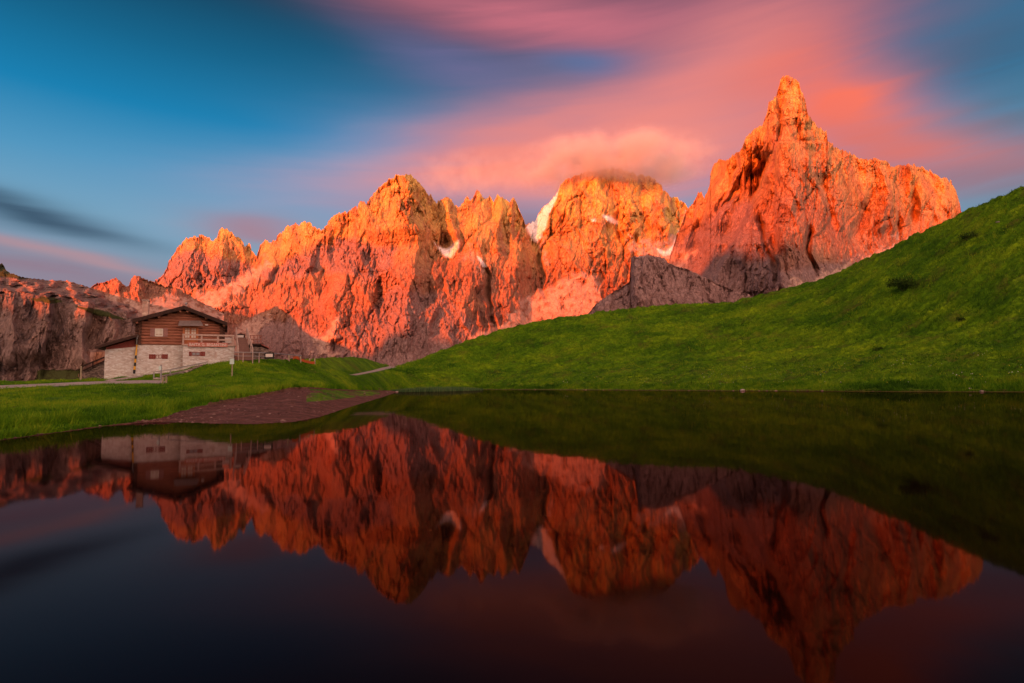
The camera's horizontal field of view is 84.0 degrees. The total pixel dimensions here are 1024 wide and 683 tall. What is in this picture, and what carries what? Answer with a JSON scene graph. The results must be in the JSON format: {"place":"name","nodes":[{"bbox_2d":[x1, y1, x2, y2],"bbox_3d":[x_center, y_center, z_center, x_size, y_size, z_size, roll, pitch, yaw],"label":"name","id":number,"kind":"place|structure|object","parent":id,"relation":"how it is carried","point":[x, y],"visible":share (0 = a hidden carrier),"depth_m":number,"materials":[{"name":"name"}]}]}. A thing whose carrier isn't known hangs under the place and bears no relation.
{"place":"outdoors","nodes":[
{"label":"outdoors","id":0,"kind":"place"},
{"bbox_2d":[0,263,141,381],"bbox_3d":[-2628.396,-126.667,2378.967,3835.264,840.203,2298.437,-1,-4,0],"label":"mountain cliff","id":1,"kind":"structure","parent":0,"point":[53,329],"depth_m":1448.22,"materials":[{"name":"brown stone"}]},
{"bbox_2d":[0,380,164,388],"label":"gravel road","id":2,"kind":"structure","parent":0,"point":[103,382],"depth_m":43.87,"materials":[{"name":"grey gravel"}]},
{"bbox_2d":[159,365,161,380],"bbox_3d":[-28.255,2.573,45.720,0.190,1.418,0.160,-1,-4,0],"label":"trail post","id":3,"kind":"object","parent":2,"relation":"on","point":[160,367],"visible":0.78,"depth_m":45.70,"materials":[{"name":"wood"}]},
{"bbox_2d":[78,275,223,375],"bbox_3d":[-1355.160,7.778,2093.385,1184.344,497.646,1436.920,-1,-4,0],"label":"mountain teeth","id":4,"kind":"object","parent":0,"point":[138,289],"visible":0.29,"depth_m":2011.26},
{"bbox_2d":[351,366,395,374],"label":"hill path","id":5,"kind":"structure","parent":0,"point":[380,369],"depth_m":98.19,"materials":[{"name":"grey gravel"}]},
{"bbox_2d":[154,167,687,366],"bbox_3d":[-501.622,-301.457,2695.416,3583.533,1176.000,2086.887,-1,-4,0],"label":"mountain massif","id":6,"kind":"structure","parent":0,"point":[397,270],"depth_m":2504.08,"materials":[{"name":"orange stone"}]},
{"bbox_2d":[0,390,1023,682],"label":"pond","id":7,"kind":"structure","parent":0,"point":[570,536],"depth_m":5.30,"materials":[{"name":"liquid"}]},
{"bbox_2d":[391,386,482,391],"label":"reeds","id":8,"kind":"object","parent":7,"relation":"in","point":[432,389],"visible":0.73,"depth_m":96.51,"materials":[{"name":"green plant"}]},
{"bbox_2d":[4,389,979,438],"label":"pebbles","id":9,"kind":"object","parent":7,"relation":"on","point":[180,420],"visible":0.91,"depth_m":27.28,"materials":[{"name":"stone"}]},
{"bbox_2d":[0,186,1023,439],"bbox_3d":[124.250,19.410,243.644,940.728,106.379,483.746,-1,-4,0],"label":"ground","id":10,"kind":"structure","parent":0,"point":[306,408],"depth_m":98.68,"materials":[{"name":"green plant"}]},
{"bbox_2d":[82,356,104,378],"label":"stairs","id":11,"kind":"structure","parent":10,"relation":"on","point":[95,370],"depth_m":59.95,"materials":[{"name":"stone"}]},
{"bbox_2d":[105,376,140,380],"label":"footpath","id":12,"kind":"structure","parent":10,"relation":"on","point":[122,378],"depth_m":48.25,"materials":[{"name":"grey gravel"}]},
{"bbox_2d":[95,299,235,378],"bbox_3d":[-33.247,0.196,55.645,11.012,8.111,9.530,1,-5,-27],"label":"mountain hut","id":13,"kind":"object","parent":10,"relation":"on","point":[180,336],"visible":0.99,"depth_m":52.40,"materials":[{"name":"brown wood"}]},
{"bbox_2d":[133,345,137,373],"bbox_3d":[-33.803,1.576,51.094,0.190,2.632,0.589,0,-4,-9],"label":"snow pole","id":14,"kind":"object","parent":13,"relation":"attached to","point":[134,369],"visible":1,"depth_m":50.99,"materials":[{"name":"yellow paint"}]},
{"bbox_2d":[149,354,167,358],"bbox_3d":[-32.422,1.384,52.169,1.478,0.438,0.075,1,-5,-27],"label":"window","id":15,"kind":"structure","parent":13,"relation":"in","point":[151,356],"depth_m":52.17,"materials":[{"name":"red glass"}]},
{"bbox_2d":[150,328,167,336],"bbox_3d":[-32.390,-0.830,52.204,1.376,0.826,0.085,1,-5,-27],"label":"window","id":16,"kind":"structure","parent":13,"relation":"in","point":[153,331],"depth_m":52.24,"materials":[{"name":"white paint"}]},
{"bbox_2d":[183,326,197,343],"bbox_3d":[-30.140,-0.563,53.322,1.268,1.724,0.140,1,-5,-27],"label":"door","id":17,"kind":"structure","parent":13,"relation":"in","point":[187,331],"depth_m":53.33,"materials":[{"name":"brown wood"}]},
{"bbox_2d":[189,352,204,355],"bbox_3d":[-29.066,1.139,52.498,1.304,0.420,0.085,1,-5,-27],"label":"window","id":18,"kind":"structure","parent":13,"relation":"in","point":[193,353],"depth_m":52.50,"materials":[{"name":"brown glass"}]},
{"bbox_2d":[162,364,205,377],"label":"retaining wall","id":19,"kind":"structure","parent":10,"relation":"on","point":[183,371],"depth_m":49.36,"materials":[{"name":"stone"}]},
{"bbox_2d":[153,355,235,377],"bbox_3d":[-28.289,2.274,51.550,1.073,2.490,10.436,-1,-4,5],"label":"handrail","id":20,"kind":"object","parent":19,"relation":"on","point":[176,368],"visible":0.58,"depth_m":47.93,"materials":[{"name":"wood"}]},
{"bbox_2d":[230,359,233,375],"bbox_3d":[-21.641,2.060,43.979,0.340,1.459,0.120,-1,-4,0],"label":"meadow sign","id":21,"kind":"object","parent":10,"relation":"on","point":[232,361],"visible":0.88,"depth_m":43.96,"materials":[{"name":"white wood"}]},
{"bbox_2d":[235,327,252,359],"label":"stairs","id":22,"kind":"structure","parent":10,"relation":"on","point":[242,343],"depth_m":53.94,"materials":[{"name":"brown wood"}]},
{"bbox_2d":[247,335,274,359],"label":"small shed","id":23,"kind":"structure","parent":10,"relation":"on","point":[257,347],"depth_m":56.60,"materials":[{"name":"brown wood"}]},
{"bbox_2d":[234,352,301,362],"bbox_3d":[-22.890,1.691,54.845,1.333,1.159,7.871,-3,-4,27],"label":"rail fence","id":24,"kind":"object","parent":10,"relation":"on","point":[259,356],"visible":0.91,"depth_m":52.69,"materials":[{"name":"wood"}]},
{"bbox_2d":[264,353,273,358],"bbox_3d":[-22.690,1.327,53.167,0.880,0.570,0.065,-1,-4,0],"label":"black sign","id":25,"kind":"object","parent":24,"relation":"hanging from","point":[269,355],"visible":1,"depth_m":53.14,"materials":[{"name":"paint"}]},
{"bbox_2d":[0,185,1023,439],"bbox_3d":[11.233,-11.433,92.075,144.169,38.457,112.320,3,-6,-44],"label":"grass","id":26,"kind":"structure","parent":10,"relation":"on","point":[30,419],"depth_m":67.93,"materials":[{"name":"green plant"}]},
{"bbox_2d":[885,275,919,290],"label":"juniper bush","id":27,"kind":"object","parent":10,"relation":"on","point":[903,284],"visible":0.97,"depth_m":100.14,"materials":[{"name":"green plant"}]},
{"bbox_2d":[956,231,977,239],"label":"juniper bush","id":28,"kind":"object","parent":10,"relation":"on","point":[962,236],"visible":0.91,"depth_m":102.47,"materials":[{"name":"green plant"}]},
{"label":"fence post","id":29,"kind":"object","parent":10,"relation":"on","visible":0},
{"bbox_2d":[293,356,314,363],"bbox_3d":[-22.662,2.047,62.098,0.021,0.692,6.609,-1,-4,-1],"label":"orange netting","id":30,"kind":"object","parent":29,"relation":"attached to","point":[303,360],"visible":0.95,"depth_m":62.26,"materials":[{"name":"orange plastic"}]},
{"bbox_2d":[0,0,1023,287],"label":"sky","id":31,"kind":"structure","parent":0,"point":[130,130],"materials":[{"name":"blue"}]},
{"bbox_2d":[588,255,751,313],"bbox_3d":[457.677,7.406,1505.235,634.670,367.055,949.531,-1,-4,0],"label":"mountain outcrop","id":32,"kind":"object","parent":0,"point":[655,280],"visible":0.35,"depth_m":1233.79,"materials":[{"name":"grey stone"}]},
{"bbox_2d":[669,75,960,296],"bbox_3d":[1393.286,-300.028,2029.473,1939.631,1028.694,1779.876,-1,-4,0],"label":"mountain spire","id":33,"kind":"structure","parent":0,"point":[794,196],"depth_m":1663.52,"materials":[{"name":"orange stone"}]}
]}

